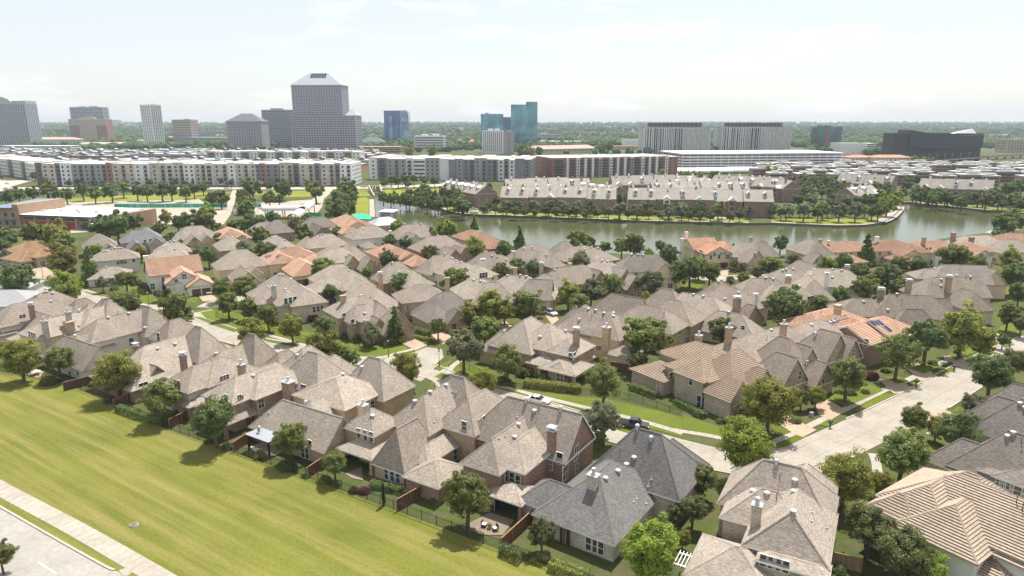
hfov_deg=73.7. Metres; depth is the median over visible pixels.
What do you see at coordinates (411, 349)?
sidewalk
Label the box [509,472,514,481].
window
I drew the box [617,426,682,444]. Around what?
verge lawn
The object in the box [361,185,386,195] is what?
spillway
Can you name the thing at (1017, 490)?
window
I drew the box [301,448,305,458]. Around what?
window
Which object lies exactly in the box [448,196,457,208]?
oak tree
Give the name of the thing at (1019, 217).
oak tree
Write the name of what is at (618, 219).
promenade
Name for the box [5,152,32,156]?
shop block
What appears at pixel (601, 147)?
oak tree
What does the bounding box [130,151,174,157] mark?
shop block
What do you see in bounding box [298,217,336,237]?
house
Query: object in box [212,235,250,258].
house
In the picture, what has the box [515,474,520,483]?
window
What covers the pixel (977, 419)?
oak tree
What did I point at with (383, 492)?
columnar cypress
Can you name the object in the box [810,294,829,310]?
oak tree
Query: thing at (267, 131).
further windows
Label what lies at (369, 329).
oak tree
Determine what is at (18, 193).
oak tree
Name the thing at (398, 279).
oak tree
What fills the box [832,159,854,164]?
shop block
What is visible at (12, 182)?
avenue
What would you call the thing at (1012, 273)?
oak tree
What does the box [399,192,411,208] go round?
oak tree
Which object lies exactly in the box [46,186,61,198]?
oak tree
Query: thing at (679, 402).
hedge
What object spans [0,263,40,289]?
oak tree
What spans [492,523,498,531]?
patio chair
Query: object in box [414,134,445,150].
hotel
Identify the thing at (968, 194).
oak tree
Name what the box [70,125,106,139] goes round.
further windows
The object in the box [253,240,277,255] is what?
oak tree
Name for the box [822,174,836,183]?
oak tree
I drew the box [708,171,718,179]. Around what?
oak tree
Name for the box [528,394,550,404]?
parked car
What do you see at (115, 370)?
elm tree
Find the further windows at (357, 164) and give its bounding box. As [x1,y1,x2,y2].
[37,164,361,183]
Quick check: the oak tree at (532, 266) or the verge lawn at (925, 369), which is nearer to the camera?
the verge lawn at (925, 369)
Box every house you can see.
[0,241,52,268]
[0,280,44,309]
[0,290,96,346]
[6,297,127,355]
[38,305,193,377]
[81,233,117,256]
[87,247,140,287]
[89,325,231,403]
[119,227,166,253]
[143,254,212,296]
[148,240,192,258]
[163,333,294,411]
[171,223,217,254]
[171,345,356,440]
[211,249,269,287]
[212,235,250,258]
[214,227,252,243]
[245,272,328,323]
[246,219,294,241]
[247,356,416,461]
[258,235,295,249]
[260,246,317,285]
[295,233,346,254]
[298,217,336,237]
[306,264,367,306]
[316,247,360,264]
[322,294,416,344]
[328,214,372,240]
[334,267,400,311]
[336,374,503,485]
[343,225,387,253]
[343,243,379,277]
[365,243,427,270]
[368,216,404,231]
[370,261,435,294]
[388,223,439,250]
[391,283,442,319]
[401,395,595,522]
[407,235,472,262]
[410,291,479,332]
[414,252,499,289]
[445,277,514,317]
[451,229,513,254]
[467,252,523,279]
[480,316,596,382]
[497,267,558,312]
[506,243,566,277]
[521,423,709,561]
[534,262,605,303]
[550,241,620,265]
[553,304,649,370]
[586,259,642,297]
[591,293,646,313]
[614,254,675,289]
[622,288,704,350]
[629,331,774,420]
[677,291,764,343]
[679,232,732,267]
[682,458,838,575]
[697,280,767,326]
[714,319,863,393]
[730,237,780,273]
[731,274,814,317]
[759,260,817,283]
[775,304,913,366]
[785,239,842,268]
[791,264,871,303]
[822,240,868,267]
[826,287,952,336]
[863,236,931,268]
[865,467,1023,575]
[897,274,995,324]
[905,264,1007,298]
[909,237,994,266]
[925,430,1023,497]
[945,232,1023,263]
[963,382,1023,442]
[991,230,1023,242]
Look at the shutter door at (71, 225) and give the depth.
360.03 m
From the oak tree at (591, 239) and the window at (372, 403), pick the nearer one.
the window at (372, 403)
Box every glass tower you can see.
[384,110,410,140]
[481,113,502,139]
[503,117,510,131]
[511,105,525,143]
[526,102,537,142]
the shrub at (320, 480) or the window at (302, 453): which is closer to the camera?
the shrub at (320, 480)
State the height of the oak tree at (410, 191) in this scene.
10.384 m
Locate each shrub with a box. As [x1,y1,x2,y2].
[38,374,59,386]
[101,396,115,404]
[109,285,118,290]
[168,409,179,417]
[203,439,213,444]
[220,442,232,451]
[253,449,266,460]
[276,458,297,472]
[301,472,310,478]
[307,315,320,321]
[316,473,331,484]
[340,332,347,338]
[348,486,358,494]
[351,337,359,342]
[358,485,371,494]
[369,480,381,490]
[384,483,397,494]
[429,497,440,503]
[495,376,511,386]
[515,364,533,378]
[522,553,530,560]
[529,550,548,567]
[534,370,550,382]
[567,381,581,393]
[692,409,705,418]
[715,417,725,424]
[790,416,802,424]
[832,564,847,575]
[834,388,843,394]
[847,389,857,395]
[861,388,869,394]
[865,370,878,380]
[880,367,892,372]
[927,360,938,365]
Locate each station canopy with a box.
[677,168,699,172]
[695,167,732,173]
[731,167,748,171]
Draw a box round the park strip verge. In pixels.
[255,191,310,196]
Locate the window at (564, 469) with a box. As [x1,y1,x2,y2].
[562,464,567,482]
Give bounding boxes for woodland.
[14,121,1023,154]
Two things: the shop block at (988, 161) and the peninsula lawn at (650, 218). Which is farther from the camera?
the shop block at (988, 161)
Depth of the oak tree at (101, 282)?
224.07 m
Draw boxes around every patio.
[26,369,42,377]
[250,442,280,455]
[346,467,362,479]
[461,513,513,534]
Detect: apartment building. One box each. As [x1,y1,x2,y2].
[42,137,83,144]
[81,142,125,144]
[531,145,594,153]
[842,155,868,161]
[868,155,910,163]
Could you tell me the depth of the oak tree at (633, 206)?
395.52 m
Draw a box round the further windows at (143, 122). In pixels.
[143,122,163,142]
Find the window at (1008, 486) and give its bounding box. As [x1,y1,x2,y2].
[1003,482,1010,490]
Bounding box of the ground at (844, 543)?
[0,123,1023,575]
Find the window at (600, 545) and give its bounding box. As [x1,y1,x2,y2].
[596,541,604,555]
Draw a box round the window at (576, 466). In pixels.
[575,463,577,474]
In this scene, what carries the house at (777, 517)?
on the ground at (844, 543)
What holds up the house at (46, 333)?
on the ground at (844, 543)
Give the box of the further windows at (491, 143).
[483,143,501,150]
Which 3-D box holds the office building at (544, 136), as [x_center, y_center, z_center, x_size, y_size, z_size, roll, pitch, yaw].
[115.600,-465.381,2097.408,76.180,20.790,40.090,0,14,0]
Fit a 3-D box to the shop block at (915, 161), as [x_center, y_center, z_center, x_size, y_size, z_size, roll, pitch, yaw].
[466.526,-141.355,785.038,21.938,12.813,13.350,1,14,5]
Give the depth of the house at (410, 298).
196.59 m
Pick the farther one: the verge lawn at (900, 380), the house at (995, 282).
the house at (995, 282)
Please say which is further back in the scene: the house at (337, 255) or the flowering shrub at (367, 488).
the house at (337, 255)
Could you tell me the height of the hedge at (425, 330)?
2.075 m
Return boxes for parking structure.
[0,145,80,149]
[177,137,227,141]
[199,131,226,136]
[357,146,403,152]
[660,150,842,167]
[867,143,875,154]
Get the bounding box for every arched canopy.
[262,205,303,218]
[287,208,305,226]
[298,201,314,211]
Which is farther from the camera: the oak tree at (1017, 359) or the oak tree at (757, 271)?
the oak tree at (757, 271)
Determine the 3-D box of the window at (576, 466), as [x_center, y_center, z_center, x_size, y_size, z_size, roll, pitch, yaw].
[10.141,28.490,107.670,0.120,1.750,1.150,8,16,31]
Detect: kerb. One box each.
[0,505,115,570]
[44,287,818,473]
[431,362,617,421]
[845,334,1023,418]
[948,386,983,407]
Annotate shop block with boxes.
[0,150,15,154]
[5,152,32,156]
[7,147,40,149]
[15,148,41,150]
[15,149,59,153]
[22,152,50,156]
[39,152,69,157]
[45,156,77,159]
[51,148,77,150]
[59,157,79,160]
[60,148,86,151]
[65,152,94,157]
[71,152,111,159]
[86,149,122,154]
[89,153,125,159]
[98,157,122,160]
[112,156,170,160]
[118,150,142,153]
[120,152,147,157]
[122,150,147,153]
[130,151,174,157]
[136,157,170,160]
[147,149,185,152]
[154,147,190,150]
[154,152,180,157]
[168,151,206,158]
[168,156,196,159]
[177,156,233,160]
[184,147,210,150]
[232,158,272,160]
[263,158,288,160]
[274,157,303,159]
[283,147,320,150]
[302,157,333,160]
[326,158,353,160]
[337,157,368,165]
[352,160,366,170]
[357,148,378,152]
[364,151,386,155]
[365,152,375,158]
[749,165,773,176]
[755,162,773,166]
[765,171,788,179]
[770,164,790,167]
[772,160,791,165]
[776,167,792,179]
[789,163,812,175]
[791,161,813,164]
[792,171,815,180]
[805,168,827,179]
[812,164,836,172]
[825,172,846,177]
[829,168,851,172]
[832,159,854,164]
[832,163,851,167]
[849,162,870,167]
[849,167,876,173]
[849,171,870,174]
[865,164,887,168]
[871,160,892,163]
[871,168,891,174]
[887,164,908,169]
[890,172,915,185]
[891,167,920,173]
[892,161,909,165]
[906,159,930,166]
[910,163,932,167]
[915,166,932,170]
[916,169,934,177]
[929,172,956,178]
[930,161,950,163]
[930,163,952,173]
[947,169,969,174]
[951,162,978,168]
[953,171,987,178]
[968,166,994,169]
[970,168,998,172]
[974,160,995,166]
[976,163,992,166]
[981,173,1001,186]
[991,166,1015,169]
[992,168,1020,182]
[995,161,1019,166]
[996,164,1021,167]
[1013,167,1023,170]
[1014,175,1023,180]
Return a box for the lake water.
[374,194,1013,255]
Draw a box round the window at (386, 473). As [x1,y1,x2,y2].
[384,469,388,479]
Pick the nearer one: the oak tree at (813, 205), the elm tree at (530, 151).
the oak tree at (813, 205)
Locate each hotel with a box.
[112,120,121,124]
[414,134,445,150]
[482,129,503,152]
[503,130,513,154]
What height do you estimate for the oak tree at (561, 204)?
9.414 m
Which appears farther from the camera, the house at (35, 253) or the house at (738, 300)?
the house at (35, 253)
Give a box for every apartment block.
[0,155,55,179]
[34,159,361,185]
[206,150,364,159]
[369,154,536,180]
[534,153,677,177]
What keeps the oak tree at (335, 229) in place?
on the ground at (844, 543)
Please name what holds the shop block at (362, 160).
on the ground at (844, 543)
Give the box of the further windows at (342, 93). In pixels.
[293,93,348,114]
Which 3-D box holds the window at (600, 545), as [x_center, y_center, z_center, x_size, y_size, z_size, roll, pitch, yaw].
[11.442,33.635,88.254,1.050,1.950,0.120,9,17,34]
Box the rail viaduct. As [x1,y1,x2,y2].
[919,151,1023,161]
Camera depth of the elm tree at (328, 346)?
149.45 m
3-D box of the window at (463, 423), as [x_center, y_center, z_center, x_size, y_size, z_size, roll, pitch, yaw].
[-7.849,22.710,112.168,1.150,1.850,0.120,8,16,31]
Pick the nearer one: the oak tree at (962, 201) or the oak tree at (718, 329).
the oak tree at (718, 329)
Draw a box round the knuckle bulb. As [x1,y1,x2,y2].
[410,347,443,380]
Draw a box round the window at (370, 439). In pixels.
[369,431,373,442]
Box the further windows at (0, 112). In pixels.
[0,112,41,145]
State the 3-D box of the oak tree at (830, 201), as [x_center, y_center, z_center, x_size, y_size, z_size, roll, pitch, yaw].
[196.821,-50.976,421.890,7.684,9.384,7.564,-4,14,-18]
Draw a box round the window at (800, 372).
[798,370,801,379]
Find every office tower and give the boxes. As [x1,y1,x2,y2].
[0,97,42,145]
[69,106,109,118]
[261,108,292,146]
[290,73,362,149]
[810,125,842,147]
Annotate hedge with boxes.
[114,404,165,426]
[135,279,152,292]
[369,478,404,493]
[414,325,430,335]
[414,334,437,342]
[498,542,524,563]
[523,377,580,393]
[547,556,590,575]
[628,382,659,398]
[672,398,707,418]
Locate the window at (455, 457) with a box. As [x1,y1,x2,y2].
[453,448,457,461]
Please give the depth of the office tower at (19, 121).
1492.60 m
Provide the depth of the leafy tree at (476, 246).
267.93 m
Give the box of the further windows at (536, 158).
[488,158,536,178]
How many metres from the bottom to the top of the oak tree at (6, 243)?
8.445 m
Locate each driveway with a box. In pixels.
[32,267,52,277]
[198,294,217,300]
[401,339,425,349]
[431,331,450,343]
[499,321,511,330]
[544,313,558,323]
[720,268,728,275]
[781,416,815,436]
[814,399,845,419]
[879,379,914,393]
[905,363,935,380]
[927,409,951,420]
[944,355,968,367]
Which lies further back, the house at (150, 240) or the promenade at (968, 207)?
the promenade at (968, 207)
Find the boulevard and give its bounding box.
[5,187,272,189]
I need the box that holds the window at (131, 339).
[128,337,133,346]
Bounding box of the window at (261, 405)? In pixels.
[258,398,264,409]
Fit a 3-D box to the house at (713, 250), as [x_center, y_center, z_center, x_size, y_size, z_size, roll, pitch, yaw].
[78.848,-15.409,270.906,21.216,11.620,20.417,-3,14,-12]
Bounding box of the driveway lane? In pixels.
[216,190,235,223]
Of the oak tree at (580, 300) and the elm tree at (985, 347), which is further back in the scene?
the oak tree at (580, 300)
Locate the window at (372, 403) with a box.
[370,399,374,407]
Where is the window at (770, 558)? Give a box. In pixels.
[767,556,781,571]
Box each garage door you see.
[21,262,34,268]
[192,289,201,295]
[202,287,210,294]
[296,279,308,284]
[720,262,726,267]
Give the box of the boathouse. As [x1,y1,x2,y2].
[379,209,397,218]
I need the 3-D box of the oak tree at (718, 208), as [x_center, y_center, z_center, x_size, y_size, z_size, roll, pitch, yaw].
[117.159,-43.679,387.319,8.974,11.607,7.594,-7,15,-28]
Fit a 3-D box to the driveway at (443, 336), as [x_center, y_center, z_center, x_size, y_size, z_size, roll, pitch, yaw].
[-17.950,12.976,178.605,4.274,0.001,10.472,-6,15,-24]
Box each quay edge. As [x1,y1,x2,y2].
[395,201,901,227]
[902,202,1023,213]
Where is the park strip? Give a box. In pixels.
[64,192,229,201]
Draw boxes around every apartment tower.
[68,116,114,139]
[140,104,164,144]
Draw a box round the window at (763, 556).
[759,553,773,568]
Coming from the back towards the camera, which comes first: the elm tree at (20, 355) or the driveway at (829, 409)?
the elm tree at (20, 355)
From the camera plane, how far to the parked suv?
199.14 m
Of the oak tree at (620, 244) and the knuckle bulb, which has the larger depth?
the oak tree at (620, 244)
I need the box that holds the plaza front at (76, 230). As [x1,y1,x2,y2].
[70,229,87,232]
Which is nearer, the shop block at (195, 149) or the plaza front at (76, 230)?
the plaza front at (76, 230)
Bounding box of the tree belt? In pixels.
[0,142,1019,298]
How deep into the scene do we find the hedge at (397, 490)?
104.55 m
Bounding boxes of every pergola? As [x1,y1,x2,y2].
[245,427,274,457]
[673,550,690,575]
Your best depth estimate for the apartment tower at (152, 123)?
1572.86 m
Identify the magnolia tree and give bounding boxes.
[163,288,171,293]
[527,516,558,551]
[666,503,687,527]
[679,495,708,530]
[694,462,718,499]
[732,403,748,417]
[796,389,811,410]
[843,498,901,561]
[873,523,938,575]
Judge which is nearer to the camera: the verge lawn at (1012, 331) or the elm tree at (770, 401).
the elm tree at (770, 401)
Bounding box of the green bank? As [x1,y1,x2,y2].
[352,213,371,218]
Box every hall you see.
[19,206,157,229]
[881,129,983,160]
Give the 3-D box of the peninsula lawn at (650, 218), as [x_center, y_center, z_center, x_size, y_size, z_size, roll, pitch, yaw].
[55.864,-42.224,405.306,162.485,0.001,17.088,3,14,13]
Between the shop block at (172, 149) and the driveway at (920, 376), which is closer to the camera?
the driveway at (920, 376)
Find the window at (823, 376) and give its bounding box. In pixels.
[821,373,825,383]
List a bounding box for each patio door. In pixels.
[246,417,250,426]
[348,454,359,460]
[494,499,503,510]
[559,526,570,545]
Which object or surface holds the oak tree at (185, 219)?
on the ground at (844, 543)
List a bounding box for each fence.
[1,369,594,575]
[62,376,92,390]
[87,285,121,295]
[112,393,130,407]
[114,203,226,207]
[168,410,187,428]
[217,314,238,323]
[232,430,252,452]
[303,212,320,215]
[307,457,323,476]
[396,486,420,510]
[460,361,682,415]
[501,509,532,549]
[610,361,628,372]
[831,551,862,572]
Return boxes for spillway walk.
[369,199,374,216]
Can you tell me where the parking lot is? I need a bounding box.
[65,199,224,223]
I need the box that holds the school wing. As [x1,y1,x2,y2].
[0,198,64,226]
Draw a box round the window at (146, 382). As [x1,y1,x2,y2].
[138,381,147,390]
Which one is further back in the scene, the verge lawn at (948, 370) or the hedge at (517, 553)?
the verge lawn at (948, 370)
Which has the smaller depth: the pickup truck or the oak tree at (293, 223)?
the pickup truck
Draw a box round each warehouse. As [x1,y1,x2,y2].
[612,145,637,149]
[622,139,637,144]
[830,142,866,154]
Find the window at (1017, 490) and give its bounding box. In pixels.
[1012,485,1022,496]
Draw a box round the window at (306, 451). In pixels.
[304,448,309,459]
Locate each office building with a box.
[172,119,198,142]
[225,114,269,149]
[363,137,385,142]
[537,133,561,139]
[638,122,710,153]
[713,122,791,149]
[994,138,1023,152]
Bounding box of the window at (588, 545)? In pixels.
[585,536,592,551]
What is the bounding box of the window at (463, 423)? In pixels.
[461,420,466,429]
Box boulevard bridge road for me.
[291,183,444,188]
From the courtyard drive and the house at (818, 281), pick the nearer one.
the house at (818, 281)
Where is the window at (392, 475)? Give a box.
[390,471,394,481]
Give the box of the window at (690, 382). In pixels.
[688,379,692,385]
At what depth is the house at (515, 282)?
203.19 m
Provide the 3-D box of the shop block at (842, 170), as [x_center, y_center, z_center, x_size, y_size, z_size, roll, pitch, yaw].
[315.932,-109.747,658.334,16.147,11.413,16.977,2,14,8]
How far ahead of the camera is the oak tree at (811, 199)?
443.23 m
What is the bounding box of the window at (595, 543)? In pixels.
[591,539,597,553]
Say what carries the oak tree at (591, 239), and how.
on the ground at (844, 543)
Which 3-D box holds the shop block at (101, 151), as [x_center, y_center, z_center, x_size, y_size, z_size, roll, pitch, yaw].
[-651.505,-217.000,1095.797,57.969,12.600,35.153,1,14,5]
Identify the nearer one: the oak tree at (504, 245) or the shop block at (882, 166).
the oak tree at (504, 245)
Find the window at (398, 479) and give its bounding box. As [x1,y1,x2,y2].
[395,473,400,483]
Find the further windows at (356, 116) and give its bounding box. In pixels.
[293,116,362,149]
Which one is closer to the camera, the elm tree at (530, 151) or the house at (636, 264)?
the house at (636, 264)
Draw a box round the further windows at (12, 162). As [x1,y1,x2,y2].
[12,162,33,177]
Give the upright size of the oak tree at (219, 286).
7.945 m
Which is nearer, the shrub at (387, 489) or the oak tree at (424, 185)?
the shrub at (387, 489)
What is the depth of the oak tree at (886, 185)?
503.53 m
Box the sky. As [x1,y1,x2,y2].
[0,0,1023,122]
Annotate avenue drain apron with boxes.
[119,568,132,575]
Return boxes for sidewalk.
[0,479,176,575]
[84,289,156,305]
[194,309,305,345]
[361,348,413,359]
[443,360,461,381]
[447,375,681,433]
[671,428,721,439]
[769,347,974,444]
[868,453,882,472]
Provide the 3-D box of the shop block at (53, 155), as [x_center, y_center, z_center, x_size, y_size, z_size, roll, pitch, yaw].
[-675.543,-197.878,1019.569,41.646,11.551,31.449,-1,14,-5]
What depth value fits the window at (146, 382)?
137.96 m
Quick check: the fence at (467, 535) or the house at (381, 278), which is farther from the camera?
the house at (381, 278)
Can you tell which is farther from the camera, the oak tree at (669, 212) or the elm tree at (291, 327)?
the oak tree at (669, 212)
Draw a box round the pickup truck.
[618,416,649,429]
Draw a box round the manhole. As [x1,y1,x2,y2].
[129,522,138,527]
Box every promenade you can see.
[487,214,748,222]
[773,222,879,224]
[874,206,904,221]
[904,201,1023,212]
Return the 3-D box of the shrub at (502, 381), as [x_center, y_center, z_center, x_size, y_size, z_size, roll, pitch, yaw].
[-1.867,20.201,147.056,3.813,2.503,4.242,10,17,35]
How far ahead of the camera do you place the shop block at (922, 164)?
732.84 m
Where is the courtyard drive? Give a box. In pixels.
[469,207,498,211]
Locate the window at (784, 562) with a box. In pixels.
[775,558,789,573]
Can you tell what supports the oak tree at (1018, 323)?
on the ground at (844, 543)
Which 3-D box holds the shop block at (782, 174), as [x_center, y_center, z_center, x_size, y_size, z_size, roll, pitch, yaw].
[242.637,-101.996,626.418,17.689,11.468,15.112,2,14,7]
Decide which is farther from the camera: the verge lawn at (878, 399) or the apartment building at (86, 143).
the apartment building at (86, 143)
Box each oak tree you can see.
[0,189,15,203]
[0,226,22,243]
[0,237,11,250]
[0,248,11,257]
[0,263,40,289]
[0,537,20,574]
[8,186,26,201]
[17,222,45,240]
[25,186,40,198]
[38,181,53,198]
[39,345,75,380]
[45,233,76,250]
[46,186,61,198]
[59,188,75,203]
[74,183,87,200]
[85,186,103,203]
[86,214,104,233]
[95,276,108,292]
[100,209,128,242]
[101,183,121,201]
[107,289,141,311]
[111,271,137,292]
[116,180,130,197]
[121,211,143,229]
[129,184,143,200]
[135,376,181,422]
[138,184,153,201]
[151,182,168,201]
[151,220,167,233]
[155,292,193,322]
[161,232,174,240]
[164,181,178,200]
[169,215,183,230]
[176,209,201,226]
[178,184,190,201]
[187,180,200,198]
[187,394,236,448]
[196,209,215,228]
[197,245,218,268]
[199,181,209,194]
[203,191,216,207]
[211,222,223,230]
[211,277,229,295]
[212,232,222,241]
[213,190,230,208]
[215,291,240,318]
[231,275,256,298]
[235,189,255,202]
[235,219,244,232]
[235,239,253,252]
[236,201,254,215]
[236,296,256,317]
[237,195,252,202]
[238,199,255,209]
[240,176,262,196]
[243,209,264,228]
[247,226,270,242]
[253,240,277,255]
[256,304,279,331]
[261,190,275,205]
[264,192,275,205]
[265,210,280,221]
[269,421,309,461]
[274,178,292,195]
[275,194,283,204]
[288,217,299,232]
[294,223,313,239]
[302,212,312,220]
[305,179,324,203]
[310,315,337,338]
[311,257,334,273]
[321,448,346,481]
[322,284,337,304]
[324,198,348,218]
[326,191,351,212]
[329,226,341,235]
[330,185,356,203]
[336,176,358,194]
[340,345,361,364]
[349,202,356,215]
[361,265,372,277]
[361,321,380,346]
[377,191,386,205]
[378,247,398,265]
[382,234,396,244]
[385,193,395,207]
[388,190,398,205]
[390,272,407,290]
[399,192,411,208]
[399,235,411,249]
[400,172,409,186]
[405,189,414,195]
[413,187,421,196]
[415,196,425,209]
[420,183,430,191]
[420,245,439,258]
[421,188,432,196]
[428,318,447,340]
[429,189,440,199]
[431,200,444,214]
[437,196,447,212]
[438,184,446,194]
[439,267,469,286]
[440,469,492,528]
[444,184,454,197]
[445,327,484,374]
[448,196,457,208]
[449,187,465,199]
[453,197,471,217]
[457,205,469,217]
[468,316,500,342]
[489,343,522,379]
[493,262,511,277]
[496,240,512,255]
[500,200,512,214]
[510,205,519,218]
[510,258,525,272]
[511,289,541,317]
[515,144,526,155]
[515,309,527,319]
[524,258,538,278]
[527,200,539,209]
[542,200,554,215]
[550,207,560,219]
[557,200,568,214]
[563,205,572,218]
[565,229,591,246]
[568,249,589,264]
[568,294,590,309]
[570,200,582,215]
[571,205,581,219]
[579,277,608,306]
[584,199,597,216]
[584,357,621,403]
[585,236,595,246]
[586,398,622,446]
[593,429,609,450]
[594,143,605,153]
[600,241,611,251]
[601,273,625,293]
[603,141,613,150]
[613,202,626,220]
[613,238,630,259]
[616,193,623,203]
[622,316,675,353]
[626,232,645,253]
[626,353,648,366]
[631,204,643,218]
[633,269,665,293]
[639,199,652,214]
[655,240,665,251]
[658,244,681,263]
[661,202,675,218]
[665,207,674,219]
[668,261,688,289]
[676,202,688,211]
[683,256,703,287]
[692,201,708,212]
[697,256,707,279]
[699,262,721,285]
[707,317,736,342]
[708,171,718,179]
[711,201,724,220]
[725,276,735,285]
[736,262,748,270]
[751,264,762,277]
[756,255,782,273]
[761,285,809,323]
[767,204,779,217]
[772,234,788,254]
[779,203,794,219]
[787,254,801,263]
[792,192,804,206]
[795,180,805,186]
[796,204,812,221]
[798,173,808,179]
[801,175,809,181]
[804,181,815,187]
[804,185,815,193]
[804,191,814,201]
[806,195,817,204]
[806,202,815,217]
[807,176,818,183]
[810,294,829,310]
[811,206,823,221]
[815,201,831,219]
[816,184,827,198]
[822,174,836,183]
[825,198,838,205]
[827,180,839,189]
[827,185,839,195]
[830,203,847,221]
[830,356,868,402]
[831,285,852,302]
[834,252,853,268]
[836,180,850,187]
[841,195,852,205]
[848,203,864,221]
[849,201,862,217]
[849,276,882,297]
[850,262,872,277]
[853,193,870,205]
[861,204,868,217]
[865,204,877,220]
[865,270,881,282]
[868,193,876,206]
[869,201,889,220]
[871,263,905,294]
[872,181,879,188]
[873,333,925,380]
[874,426,933,481]
[875,188,893,202]
[877,181,891,189]
[887,275,905,293]
[888,255,912,273]
[898,401,930,433]
[901,318,950,365]
[907,187,915,201]
[909,255,930,270]
[910,191,923,206]
[914,185,929,204]
[923,186,937,198]
[924,190,933,199]
[925,193,938,209]
[931,409,983,442]
[933,242,973,264]
[934,191,940,207]
[939,189,955,208]
[945,191,960,209]
[953,196,969,211]
[958,392,988,411]
[960,192,972,199]
[965,353,1015,395]
[966,412,984,432]
[971,189,986,206]
[975,192,989,206]
[977,194,994,209]
[985,187,1004,204]
[990,189,1000,205]
[991,193,1007,209]
[991,212,1019,232]
[991,227,1006,235]
[996,332,1012,349]
[997,301,1023,331]
[1000,180,1021,193]
[1000,184,1012,194]
[1001,259,1023,294]
[1003,347,1023,378]
[1007,192,1021,207]
[1008,208,1023,232]
[1008,282,1023,306]
[1011,197,1023,212]
[1011,313,1023,337]
[1018,179,1023,194]
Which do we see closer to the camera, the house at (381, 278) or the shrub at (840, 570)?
the shrub at (840, 570)
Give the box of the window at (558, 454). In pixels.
[556,451,562,465]
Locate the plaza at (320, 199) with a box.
[254,189,332,216]
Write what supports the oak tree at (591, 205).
on the peninsula lawn at (650, 218)
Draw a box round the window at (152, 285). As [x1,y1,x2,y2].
[150,283,154,289]
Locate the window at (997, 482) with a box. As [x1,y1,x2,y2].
[995,478,1001,486]
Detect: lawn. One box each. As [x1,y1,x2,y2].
[0,372,566,575]
[85,291,109,296]
[122,284,197,303]
[187,295,199,299]
[194,306,216,311]
[196,317,236,331]
[201,309,300,333]
[265,339,298,346]
[272,331,339,342]
[341,341,406,356]
[352,197,368,214]
[357,190,369,195]
[382,188,438,194]
[435,360,452,370]
[436,373,448,378]
[441,206,469,213]
[453,363,682,436]
[478,212,748,221]
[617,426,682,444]
[683,279,707,290]
[683,415,724,435]
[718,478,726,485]
[770,424,790,435]
[771,215,884,223]
[775,435,803,447]
[819,419,836,425]
[826,385,882,406]
[853,393,893,411]
[884,376,907,383]
[908,201,1023,211]
[909,363,940,372]
[928,444,941,452]
[932,367,955,375]
[949,348,975,359]
[952,406,968,412]
[996,323,1023,336]
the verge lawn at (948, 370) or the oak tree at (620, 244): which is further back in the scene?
the oak tree at (620, 244)
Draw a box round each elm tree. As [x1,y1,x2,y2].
[0,338,41,381]
[42,218,70,241]
[45,242,77,273]
[88,348,142,396]
[135,242,147,262]
[158,209,171,224]
[236,316,266,340]
[278,313,303,342]
[305,329,345,356]
[389,351,421,381]
[404,145,414,155]
[425,144,437,155]
[429,226,439,233]
[458,299,481,328]
[467,367,498,390]
[476,289,505,318]
[496,294,514,323]
[525,146,534,154]
[556,277,579,310]
[658,169,665,174]
[737,271,750,282]
[739,374,803,430]
[764,165,776,171]
[816,446,875,510]
[870,469,894,492]
[909,155,918,160]
[925,415,942,442]
[938,299,989,357]
[965,328,996,358]
[971,255,988,265]
[997,243,1022,266]
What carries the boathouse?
in the lake water
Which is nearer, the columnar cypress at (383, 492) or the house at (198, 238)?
the columnar cypress at (383, 492)
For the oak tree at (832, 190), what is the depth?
474.26 m
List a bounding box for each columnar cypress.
[161,277,165,292]
[381,483,385,503]
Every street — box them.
[28,274,785,471]
[40,276,51,288]
[197,296,244,307]
[690,274,765,279]
[769,335,1023,473]
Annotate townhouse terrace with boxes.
[440,178,497,208]
[500,183,616,213]
[503,176,589,185]
[577,181,627,204]
[608,173,695,196]
[627,185,773,217]
[648,179,749,204]
[656,176,707,181]
[712,173,784,189]
[759,175,801,201]
[834,183,881,206]
[837,172,897,192]
[919,176,994,203]
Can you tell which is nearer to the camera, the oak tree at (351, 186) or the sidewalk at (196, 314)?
the sidewalk at (196, 314)
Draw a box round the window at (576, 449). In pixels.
[574,444,578,461]
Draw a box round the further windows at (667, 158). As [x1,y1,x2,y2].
[538,158,675,175]
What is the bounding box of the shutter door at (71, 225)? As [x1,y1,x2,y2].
[66,222,74,228]
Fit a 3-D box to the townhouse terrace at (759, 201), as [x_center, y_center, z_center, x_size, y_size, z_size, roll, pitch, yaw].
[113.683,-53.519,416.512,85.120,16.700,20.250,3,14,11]
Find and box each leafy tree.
[45,269,84,298]
[89,243,101,254]
[101,231,110,237]
[196,201,216,214]
[389,217,404,229]
[434,217,456,237]
[447,226,457,234]
[465,235,485,257]
[617,511,680,575]
[640,291,650,299]
[644,247,654,253]
[675,529,691,549]
[715,414,776,469]
[807,386,826,409]
[818,256,838,267]
[877,192,902,216]
[891,191,903,205]
[920,550,949,575]
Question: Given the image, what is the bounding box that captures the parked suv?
[544,308,557,315]
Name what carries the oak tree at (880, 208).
on the peninsula lawn at (845, 221)
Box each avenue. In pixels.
[0,180,32,190]
[0,508,121,575]
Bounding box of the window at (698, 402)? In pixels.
[696,395,701,407]
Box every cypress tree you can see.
[77,246,98,285]
[381,306,406,344]
[469,215,478,229]
[513,226,525,248]
[858,233,876,265]
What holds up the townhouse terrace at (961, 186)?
on the ground at (844, 543)
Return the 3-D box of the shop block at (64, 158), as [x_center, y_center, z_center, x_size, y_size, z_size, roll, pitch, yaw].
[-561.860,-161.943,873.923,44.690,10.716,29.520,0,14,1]
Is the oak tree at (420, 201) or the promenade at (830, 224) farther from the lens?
the oak tree at (420, 201)
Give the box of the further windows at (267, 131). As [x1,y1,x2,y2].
[229,131,269,147]
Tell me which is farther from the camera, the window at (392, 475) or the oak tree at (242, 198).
the oak tree at (242, 198)

